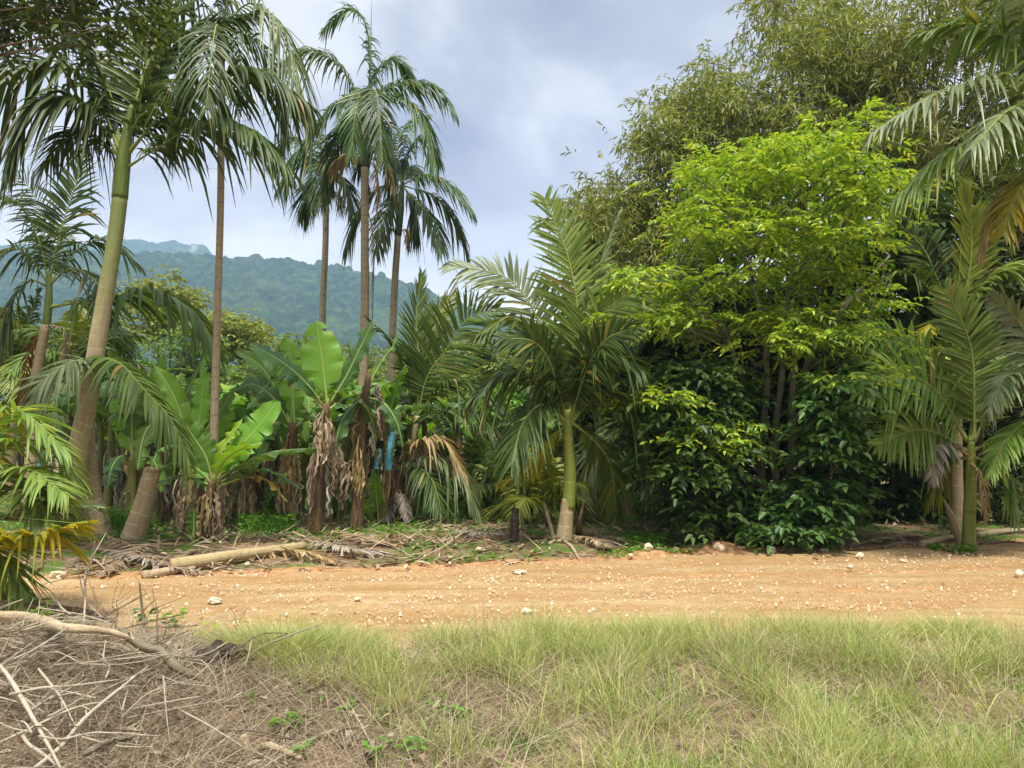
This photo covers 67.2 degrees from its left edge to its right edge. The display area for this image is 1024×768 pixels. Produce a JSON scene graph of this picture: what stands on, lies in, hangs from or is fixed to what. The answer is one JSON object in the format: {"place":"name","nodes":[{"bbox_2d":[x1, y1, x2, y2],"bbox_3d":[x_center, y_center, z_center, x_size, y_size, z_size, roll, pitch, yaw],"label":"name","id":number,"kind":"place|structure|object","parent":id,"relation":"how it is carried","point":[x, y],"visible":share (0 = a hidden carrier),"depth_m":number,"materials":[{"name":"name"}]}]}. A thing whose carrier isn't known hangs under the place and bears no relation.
{"place":"outdoors","nodes":[
{"label":"outdoors","id":0,"kind":"place"},
{"bbox_2d":[0,239,212,254],"bbox_3d":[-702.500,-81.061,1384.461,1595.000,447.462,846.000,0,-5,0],"label":"mountain","id":1,"kind":"structure","parent":0,"point":[139,245],"depth_m":1509.69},
{"bbox_2d":[0,248,1019,450],"bbox_3d":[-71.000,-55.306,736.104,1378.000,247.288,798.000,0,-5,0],"label":"forested hill","id":2,"kind":"structure","parent":0,"point":[282,295],"depth_m":768.26,"materials":[{"name":"plant"}]},
{"bbox_2d":[0,541,1023,647],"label":"road","id":3,"kind":"structure","parent":0,"point":[1007,602],"depth_m":8.62,"materials":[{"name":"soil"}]},
{"bbox_2d":[0,451,1023,767],"bbox_3d":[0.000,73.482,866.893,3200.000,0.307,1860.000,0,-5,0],"label":"ground","id":4,"kind":"structure","parent":0,"point":[286,565],"depth_m":7.22,"materials":[{"name":"soil"}]},
{"bbox_2d":[0,320,62,493],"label":"background tree","id":5,"kind":"object","parent":4,"relation":"on","point":[20,462],"visible":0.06,"depth_m":23.85,"materials":[{"name":"green plant"}]},
{"bbox_2d":[0,285,82,500],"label":"background palm","id":6,"kind":"object","parent":4,"relation":"on","point":[17,349],"visible":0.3,"depth_m":21.84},
{"bbox_2d":[0,399,110,624],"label":"young palm","id":7,"kind":"object","parent":4,"relation":"on","point":[16,587],"visible":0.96,"depth_m":6.99,"materials":[{"name":"plant"}]},
{"bbox_2d":[0,599,114,621],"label":"fallen branch","id":8,"kind":"object","parent":4,"relation":"on","point":[33,606],"visible":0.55,"depth_m":6.78,"materials":[{"name":"wood"}]},
{"bbox_2d":[0,388,115,514],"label":"banana plant","id":9,"kind":"object","parent":4,"relation":"on","point":[62,401],"visible":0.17,"depth_m":17.33,"materials":[{"name":"green plant"}]},
{"bbox_2d":[1,305,152,490],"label":"background palm","id":10,"kind":"object","parent":4,"relation":"on","point":[76,334],"visible":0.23,"depth_m":19.49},
{"bbox_2d":[0,0,184,141],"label":"overhanging tree","id":11,"kind":"object","parent":4,"relation":"on","point":[83,9],"visible":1,"depth_m":9.46,"materials":[{"name":"green plant"}]},
{"bbox_2d":[70,380,121,514],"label":"banana plant","id":12,"kind":"object","parent":4,"relation":"on","point":[100,419],"visible":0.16,"depth_m":16.92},
{"bbox_2d":[51,306,153,385],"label":"background tree","id":13,"kind":"object","parent":4,"relation":"on","point":[124,326],"visible":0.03,"depth_m":29.86,"materials":[{"name":"green plant"}]},
{"bbox_2d":[13,328,198,538],"bbox_3d":[-7.026,0.781,12.882,2.332,3.864,4.424,4,-6,-39],"label":"feather palm","id":14,"kind":"object","parent":4,"relation":"on","point":[41,387],"visible":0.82,"depth_m":12.11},
{"bbox_2d":[69,394,144,511],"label":"banana plant","id":15,"kind":"object","parent":4,"relation":"on","point":[109,496],"visible":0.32,"depth_m":16.23,"materials":[{"name":"green plant"}]},
{"bbox_2d":[0,147,232,521],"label":"feather palm","id":16,"kind":"object","parent":4,"relation":"on","point":[186,313],"visible":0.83,"depth_m":15.74,"materials":[{"name":"green plant"}]},
{"bbox_2d":[103,376,165,516],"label":"banana plant","id":17,"kind":"object","parent":4,"relation":"on","point":[127,436],"visible":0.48,"depth_m":14.27,"materials":[{"name":"green plant"}]},
{"bbox_2d":[96,543,174,576],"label":"fallen frond","id":18,"kind":"object","parent":4,"relation":"on","point":[145,547],"visible":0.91,"depth_m":10.53,"materials":[{"name":"brown plant"}]},
{"bbox_2d":[120,466,162,540],"bbox_3d":[-6.005,1.970,12.480,0.622,1.275,0.403,0,-5,0],"label":"palm stump","id":19,"kind":"object","parent":4,"relation":"on","point":[137,523],"visible":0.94,"depth_m":12.37,"materials":[{"name":"brown wood"}]},
{"bbox_2d":[94,547,208,575],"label":"fallen frond","id":20,"kind":"object","parent":4,"relation":"on","point":[130,557],"visible":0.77,"depth_m":10.24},
{"bbox_2d":[104,534,199,576],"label":"fallen frond","id":21,"kind":"object","parent":4,"relation":"on","point":[126,545],"visible":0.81,"depth_m":11.01,"materials":[{"name":"brown plant"}]},
{"bbox_2d":[106,350,210,528],"bbox_3d":[-6.920,1.077,14.718,1.618,3.488,2.954,4,-6,-38],"label":"banana plant","id":22,"kind":"object","parent":4,"relation":"on","point":[163,505],"visible":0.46,"depth_m":14.33,"materials":[{"name":"green plant"}]},
{"bbox_2d":[0,0,324,539],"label":"ringed palm","id":23,"kind":"object","parent":4,"relation":"on","point":[136,115],"visible":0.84,"depth_m":13.04,"materials":[{"name":"plant"}]},
{"bbox_2d":[113,263,212,367],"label":"background tree","id":24,"kind":"object","parent":4,"relation":"on","point":[181,293],"visible":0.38,"depth_m":37.40,"materials":[{"name":"green plant"}]},
{"bbox_2d":[0,594,330,767],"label":"brushwood","id":25,"kind":"object","parent":4,"relation":"on","point":[19,631],"visible":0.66,"depth_m":4.41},
{"bbox_2d":[9,679,118,695],"bbox_3d":[-2.247,1.519,3.886,0.487,0.071,0.149,3,-6,-32],"label":"dry stick","id":26,"kind":"object","parent":25,"relation":"on","point":[47,687],"visible":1,"depth_m":3.84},
{"bbox_2d":[0,611,137,639],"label":"fallen branch","id":27,"kind":"object","parent":25,"relation":"on","point":[53,625],"visible":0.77,"depth_m":4.69,"materials":[{"name":"brown wood"}]},
{"bbox_2d":[25,635,173,671],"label":"fallen frond","id":28,"kind":"object","parent":25,"relation":"on","point":[125,649],"visible":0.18,"depth_m":4.95,"materials":[{"name":"brown plant"}]},
{"bbox_2d":[119,628,204,681],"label":"fallen branch","id":29,"kind":"object","parent":25,"relation":"on","point":[141,644],"visible":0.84,"depth_m":4.59,"materials":[{"name":"wood"}]},
{"bbox_2d":[122,634,217,696],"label":"fallen frond","id":30,"kind":"object","parent":25,"relation":"on","point":[196,670],"visible":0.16,"depth_m":4.88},
{"bbox_2d":[141,566,195,578],"bbox_3d":[-4.385,2.404,9.842,0.163,0.131,0.677,-4,-6,37],"label":"fallen stick","id":31,"kind":"object","parent":4,"relation":"on","point":[153,573],"visible":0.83,"depth_m":9.73,"materials":[{"name":"brown wood"}]},
{"bbox_2d":[154,509,200,540],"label":"banana plant","id":32,"kind":"object","parent":4,"relation":"on","point":[191,516],"visible":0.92,"depth_m":12.15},
{"bbox_2d":[128,321,245,419],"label":"background tree","id":33,"kind":"object","parent":4,"relation":"on","point":[176,369],"visible":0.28,"depth_m":30.14,"materials":[{"name":"green plant"}]},
{"bbox_2d":[150,356,237,533],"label":"banana plant","id":34,"kind":"object","parent":4,"relation":"on","point":[169,385],"visible":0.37,"depth_m":13.90,"materials":[{"name":"green plant"}]},
{"bbox_2d":[104,0,327,534],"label":"slender palm","id":35,"kind":"object","parent":4,"relation":"on","point":[220,55],"visible":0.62,"depth_m":13.42,"materials":[{"name":"plant"}]},
{"bbox_2d":[186,382,250,492],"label":"banana plant","id":36,"kind":"object","parent":4,"relation":"on","point":[240,412],"visible":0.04,"depth_m":17.37,"materials":[{"name":"green plant"}]},
{"bbox_2d":[218,397,245,518],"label":"banana plant","id":37,"kind":"object","parent":4,"relation":"on","point":[224,426],"visible":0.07,"depth_m":16.12,"materials":[{"name":"green plant"}]},
{"bbox_2d":[210,364,253,427],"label":"background bush","id":38,"kind":"object","parent":4,"relation":"on","point":[231,382],"visible":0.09,"depth_m":29.32,"materials":[{"name":"green plant"}]},
{"bbox_2d":[155,400,316,541],"bbox_3d":[-4.256,1.390,12.185,2.528,2.301,0.911,0,-5,5],"label":"banana plant","id":39,"kind":"object","parent":4,"relation":"on","point":[209,502],"visible":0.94,"depth_m":12.34,"materials":[{"name":"green plant"}]},
{"bbox_2d":[169,542,306,567],"bbox_3d":[-3.704,2.383,10.675,0.228,0.216,2.015,-4,-6,42],"label":"fallen log","id":40,"kind":"object","parent":4,"relation":"on","point":[201,560],"visible":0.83,"depth_m":10.41,"materials":[{"name":"brown wood"}]},
{"bbox_2d":[197,307,280,470],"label":"background tree","id":41,"kind":"object","parent":4,"relation":"on","point":[237,332],"visible":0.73,"depth_m":40.82,"materials":[{"name":"green plant"}]},
{"bbox_2d":[221,422,281,521],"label":"banana plant","id":42,"kind":"object","parent":4,"relation":"on","point":[261,487],"visible":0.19,"depth_m":15.26,"materials":[{"name":"green plant"}]},
{"bbox_2d":[225,431,279,529],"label":"banana plant","id":43,"kind":"object","parent":4,"relation":"on","point":[245,505],"visible":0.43,"depth_m":14.50,"materials":[{"name":"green plant"}]},
{"bbox_2d":[233,332,317,376],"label":"background tree","id":44,"kind":"object","parent":4,"relation":"on","point":[288,335],"visible":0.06,"depth_m":46.00,"materials":[{"name":"green plant"}]},
{"bbox_2d":[240,369,312,517],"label":"banana plant","id":45,"kind":"object","parent":4,"relation":"on","point":[304,436],"visible":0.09,"depth_m":15.64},
{"bbox_2d":[234,337,320,527],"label":"banana plant","id":46,"kind":"object","parent":4,"relation":"on","point":[290,429],"visible":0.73,"depth_m":14.61,"materials":[{"name":"green plant"}]},
{"bbox_2d":[264,711,303,735],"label":"weed plant","id":47,"kind":"object","parent":4,"relation":"on","point":[274,719],"visible":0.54,"depth_m":4.15,"materials":[{"name":"green plant"}]},
{"bbox_2d":[265,547,338,565],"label":"fallen frond","id":48,"kind":"object","parent":4,"relation":"on","point":[300,554],"visible":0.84,"depth_m":10.76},
{"bbox_2d":[246,320,378,535],"bbox_3d":[-3.286,0.805,13.894,1.712,3.890,2.736,-2,-5,26],"label":"banana plant","id":49,"kind":"object","parent":4,"relation":"on","point":[325,363],"visible":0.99,"depth_m":13.66,"materials":[{"name":"green plant"}]},
{"bbox_2d":[273,109,374,401],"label":"slender palm","id":50,"kind":"object","parent":4,"relation":"on","point":[311,200],"visible":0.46,"depth_m":22.30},
{"bbox_2d":[295,382,357,515],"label":"banana plant","id":51,"kind":"object","parent":4,"relation":"on","point":[309,403],"visible":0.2,"depth_m":17.29,"materials":[{"name":"green plant"}]},
{"bbox_2d":[301,408,356,522],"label":"banana plant","id":52,"kind":"object","parent":4,"relation":"on","point":[334,506],"visible":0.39,"depth_m":15.52,"materials":[{"name":"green plant"}]},
{"bbox_2d":[316,387,375,515],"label":"banana plant","id":53,"kind":"object","parent":4,"relation":"on","point":[341,395],"visible":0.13,"depth_m":17.44,"materials":[{"name":"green plant"}]},
{"bbox_2d":[306,539,391,558],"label":"fallen frond","id":54,"kind":"object","parent":4,"relation":"on","point":[335,545],"visible":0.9,"depth_m":11.28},
{"bbox_2d":[316,531,397,547],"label":"fallen frond","id":55,"kind":"object","parent":4,"relation":"on","point":[345,534],"visible":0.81,"depth_m":12.27,"materials":[{"name":"brown plant"}]},
{"bbox_2d":[339,339,387,390],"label":"background tree","id":56,"kind":"object","parent":4,"relation":"on","point":[370,365],"visible":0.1,"depth_m":59.10,"materials":[{"name":"green plant"}]},
{"bbox_2d":[275,1,459,491],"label":"slender palm","id":57,"kind":"object","parent":4,"relation":"on","point":[352,121],"visible":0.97,"depth_m":19.77,"materials":[{"name":"plant"}]},
{"bbox_2d":[334,333,406,531],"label":"banana plant","id":58,"kind":"object","parent":4,"relation":"on","point":[392,417],"visible":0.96,"depth_m":14.04,"materials":[{"name":"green plant"}]},
{"bbox_2d":[314,365,427,524],"bbox_3d":[-2.716,1.238,15.478,1.897,3.214,1.658,-2,-5,21],"label":"banana plant","id":59,"kind":"object","parent":4,"relation":"on","point":[379,493],"visible":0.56,"depth_m":15.32,"materials":[{"name":"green plant"}]},
{"bbox_2d":[385,422,395,469],"bbox_3d":[-2.311,1.061,14.665,0.203,1.154,0.272,0,-5,0],"label":"fruit bag","id":60,"kind":"object","parent":59,"relation":"hanging from","point":[391,445],"visible":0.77,"depth_m":14.58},
{"bbox_2d":[351,372,440,498],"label":"banana plant","id":61,"kind":"object","parent":4,"relation":"on","point":[403,393],"visible":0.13,"depth_m":17.69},
{"bbox_2d":[339,114,477,382],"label":"slender palm","id":62,"kind":"object","parent":4,"relation":"on","point":[415,174],"visible":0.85,"depth_m":21.25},
{"bbox_2d":[395,736,427,758],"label":"weed plant","id":63,"kind":"object","parent":4,"relation":"on","point":[412,746],"visible":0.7,"depth_m":3.90,"materials":[{"name":"green plant"}]},
{"bbox_2d":[347,413,485,527],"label":"young palm","id":64,"kind":"object","parent":4,"relation":"on","point":[402,510],"visible":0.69,"depth_m":15.41,"materials":[{"name":"green plant"}]},
{"bbox_2d":[367,396,472,507],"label":"banana plant","id":65,"kind":"object","parent":4,"relation":"on","point":[425,431],"visible":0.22,"depth_m":18.48,"materials":[{"name":"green plant"}]},
{"bbox_2d":[345,266,515,516],"bbox_3d":[-1.741,0.119,16.467,3.928,5.619,2.152,0,-5,0],"label":"feather palm","id":66,"kind":"object","parent":4,"relation":"on","point":[421,384],"visible":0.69,"depth_m":16.50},
{"bbox_2d":[405,420,480,484],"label":"young palm","id":67,"kind":"object","parent":4,"relation":"on","point":[437,431],"visible":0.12,"depth_m":20.60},
{"bbox_2d":[419,426,494,504],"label":"young palm","id":68,"kind":"object","parent":4,"relation":"on","point":[475,455],"visible":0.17,"depth_m":19.00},
{"bbox_2d":[418,396,501,499],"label":"banana plant","id":69,"kind":"object","parent":4,"relation":"on","point":[430,427],"visible":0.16,"depth_m":19.54,"materials":[{"name":"green plant"}]},
{"bbox_2d":[432,334,506,395],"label":"background tree","id":70,"kind":"object","parent":4,"relation":"on","point":[457,351],"visible":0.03,"depth_m":39.66,"materials":[{"name":"green plant"}]},
{"bbox_2d":[449,338,510,397],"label":"background palm","id":71,"kind":"object","parent":4,"relation":"on","point":[488,358],"visible":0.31,"depth_m":35.77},
{"bbox_2d":[467,379,546,444],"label":"background bush","id":72,"kind":"object","parent":4,"relation":"on","point":[515,401],"visible":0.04,"depth_m":29.05,"materials":[{"name":"green plant"}]},
{"bbox_2d":[0,598,1023,767],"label":"dry thatch","id":73,"kind":"object","parent":4,"relation":"on","point":[353,730],"visible":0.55,"depth_m":4.25,"materials":[{"name":"plant"}]},
{"bbox_2d":[0,663,61,767],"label":"dry stick","id":74,"kind":"object","parent":73,"relation":"on","point":[24,700],"visible":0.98,"depth_m":3.67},
{"bbox_2d":[0,700,115,743],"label":"dry stick","id":75,"kind":"object","parent":73,"relation":"on","point":[41,722],"visible":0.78,"depth_m":3.63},
{"bbox_2d":[33,665,148,767],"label":"dry stick","id":76,"kind":"object","parent":73,"relation":"on","point":[73,731],"visible":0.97,"depth_m":3.67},
{"bbox_2d":[38,732,159,739],"bbox_3d":[-1.881,1.609,3.508,0.506,0.063,0.066,1,-5,-16],"label":"dry stick","id":77,"kind":"object","parent":73,"relation":"on","point":[71,737],"visible":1,"depth_m":3.50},
{"bbox_2d":[81,735,134,756],"bbox_3d":[-1.853,1.659,3.547,0.070,0.075,0.222,-5,-7,45],"label":"dry stick","id":78,"kind":"object","parent":73,"relation":"on","point":[95,747],"visible":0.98,"depth_m":3.52,"materials":[{"name":"wood"}]},
{"bbox_2d":[240,733,301,760],"bbox_3d":[-1.202,1.822,3.831,0.437,0.096,0.059,-3,-5,29],"label":"dry stick","id":79,"kind":"object","parent":73,"relation":"on","point":[268,744],"visible":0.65,"depth_m":3.82,"materials":[{"name":"brown wood"}]},
{"bbox_2d":[0,489,1023,562],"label":"ground cover","id":80,"kind":"object","parent":4,"relation":"on","point":[119,522],"visible":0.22,"depth_m":13.61,"materials":[{"name":"green plant"}]},
{"bbox_2d":[445,439,560,514],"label":"young palm","id":81,"kind":"object","parent":80,"relation":"on","point":[484,483],"visible":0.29,"depth_m":17.15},
{"bbox_2d":[2,506,1023,576],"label":"leaf litter","id":82,"kind":"object","parent":4,"relation":"on","point":[219,565],"visible":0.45,"depth_m":12.01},
{"bbox_2d":[509,503,518,542],"bbox_3d":[0.032,2.217,12.273,0.162,0.673,0.179,0,-5,0],"label":"broken post","id":83,"kind":"object","parent":4,"relation":"on","point":[514,529],"visible":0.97,"depth_m":12.22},
{"bbox_2d":[488,346,562,436],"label":"background tree","id":84,"kind":"object","parent":4,"relation":"on","point":[513,362],"visible":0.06,"depth_m":34.14,"materials":[{"name":"green plant"}]},
{"bbox_2d":[476,440,616,529],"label":"young palm","id":85,"kind":"object","parent":4,"relation":"on","point":[536,495],"visible":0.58,"depth_m":15.10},
{"bbox_2d":[438,185,679,541],"bbox_3d":[1.179,-0.330,13.069,4.282,6.212,3.358,4,-6,-42],"label":"king palm","id":86,"kind":"object","parent":4,"relation":"on","point":[556,375],"visible":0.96,"depth_m":12.61,"materials":[{"name":"plant"}]},
{"bbox_2d":[574,307,695,522],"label":"king palm","id":87,"kind":"object","parent":4,"relation":"on","point":[582,461],"visible":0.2,"depth_m":15.78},
{"bbox_2d":[537,121,746,382],"bbox_3d":[3.401,-1.885,20.388,5.606,10.349,5.686,0,-5,0],"label":"bamboo clump","id":88,"kind":"object","parent":4,"relation":"on","point":[597,209],"visible":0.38,"depth_m":19.53,"materials":[{"name":"green plant"}]},
{"bbox_2d":[541,260,775,515],"bbox_3d":[3.288,0.307,17.467,5.679,5.978,4.841,0,-5,0],"label":"tree","id":89,"kind":"object","parent":4,"relation":"on","point":[582,418],"visible":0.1,"depth_m":16.68,"materials":[{"name":"green plant"}]},
{"bbox_2d":[534,176,822,462],"bbox_3d":[6.025,-2.243,25.272,10.878,11.881,5.538,0,-5,0],"label":"tree","id":90,"kind":"object","parent":4,"relation":"on","point":[731,259],"visible":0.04,"depth_m":25.08,"materials":[{"name":"green plant"}]},
{"bbox_2d":[601,351,787,547],"bbox_3d":[3.063,1.203,12.857,3.239,3.533,3.596,0,-5,0],"label":"leafy shrub","id":91,"kind":"object","parent":4,"relation":"on","point":[707,498],"visible":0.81,"depth_m":12.28,"materials":[{"name":"green plant"}]},
{"bbox_2d":[606,39,815,470],"bbox_3d":[5.766,-3.406,20.937,6.284,13.472,5.969,0,-5,0],"label":"bamboo clump","id":92,"kind":"object","parent":4,"relation":"on","point":[717,115],"visible":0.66,"depth_m":20.18,"materials":[{"name":"green plant"}]},
{"bbox_2d":[637,249,880,521],"bbox_3d":[5.406,0.285,17.062,5.091,7.009,5.008,-2,-5,23],"label":"tree","id":93,"kind":"object","parent":4,"relation":"on","point":[784,418],"visible":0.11,"depth_m":16.29,"materials":[{"name":"green plant"}]},
{"bbox_2d":[570,94,962,511],"bbox_3d":[4.546,-1.436,13.691,7.397,8.264,5.785,0,-5,0],"label":"leafy tree","id":94,"kind":"object","parent":4,"relation":"on","point":[776,161],"visible":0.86,"depth_m":12.87,"materials":[{"name":"green plant"}]},
{"bbox_2d":[708,361,903,554],"bbox_3d":[4.776,1.258,12.321,3.182,3.187,2.605,0,-5,0],"label":"leafy shrub","id":95,"kind":"object","parent":4,"relation":"on","point":[807,514],"visible":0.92,"depth_m":11.85,"materials":[{"name":"green plant"}]},
{"bbox_2d":[724,0,905,485],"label":"bamboo clump","id":96,"kind":"object","parent":4,"relation":"on","point":[773,6],"visible":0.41,"depth_m":21.57,"materials":[{"name":"green plant"}]},
{"bbox_2d":[735,0,942,473],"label":"bamboo clump","id":97,"kind":"object","parent":4,"relation":"on","point":[828,54],"visible":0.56,"depth_m":18.83,"materials":[{"name":"green plant"}]},
{"bbox_2d":[745,186,1006,525],"bbox_3d":[7.918,-0.258,16.637,6.369,7.843,4.880,0,-5,0],"label":"tree","id":98,"kind":"object","parent":4,"relation":"on","point":[901,484],"visible":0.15,"depth_m":15.88,"materials":[{"name":"green plant"}]},
{"bbox_2d":[754,133,1023,494],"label":"tree","id":99,"kind":"object","parent":4,"relation":"on","point":[1004,263],"visible":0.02,"depth_m":25.02,"materials":[{"name":"green plant"}]},
{"bbox_2d":[835,275,1023,545],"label":"king palm","id":100,"kind":"object","parent":4,"relation":"on","point":[953,405],"visible":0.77,"depth_m":12.49,"materials":[{"name":"plant"}]},
{"bbox_2d":[841,0,1023,509],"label":"bamboo clump","id":101,"kind":"object","parent":4,"relation":"on","point":[925,153],"visible":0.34,"depth_m":18.06,"materials":[{"name":"green plant"}]},
{"bbox_2d":[860,0,1023,267],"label":"king palm","id":102,"kind":"object","parent":4,"relation":"on","point":[979,140],"visible":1,"depth_m":10.59,"materials":[{"name":"green plant"}]},
{"bbox_2d":[862,177,1023,530],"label":"feather palm","id":103,"kind":"object","parent":4,"relation":"on","point":[965,256],"visible":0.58,"depth_m":14.70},
{"bbox_2d":[863,164,1023,523],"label":"palm tree","id":104,"kind":"object","parent":4,"relation":"on","point":[1010,287],"visible":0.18,"depth_m":15.98,"materials":[{"name":"green plant"}]},
{"bbox_2d":[943,498,961,541],"bbox_3d":[7.576,2.335,13.197,0.412,0.817,0.164,2,-5,-27],"label":"leaf boot","id":105,"kind":"object","parent":4,"relation":"on","point":[955,525],"visible":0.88,"depth_m":13.14,"materials":[{"name":"brown plant"}]},
{"bbox_2d":[968,287,1023,512],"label":"feather palm","id":106,"kind":"object","parent":4,"relation":"on","point":[1004,444],"visible":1,"depth_m":11.42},
{"bbox_2d":[0,0,1023,354],"label":"sky","id":107,"kind":"structure","parent":0,"point":[525,81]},
{"bbox_2d":[173,587,1023,767],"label":"grass","id":108,"kind":"structure","parent":0,"point":[669,636],"depth_m":4.91,"materials":[{"name":"plant"}]},
{"bbox_2d":[189,639,252,667],"bbox_3d":[-1.888,1.745,4.988,0.164,0.191,0.447,-2,-5,26],"label":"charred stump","id":109,"kind":"object","parent":108,"relation":"on","point":[224,648],"visible":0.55,"depth_m":4.94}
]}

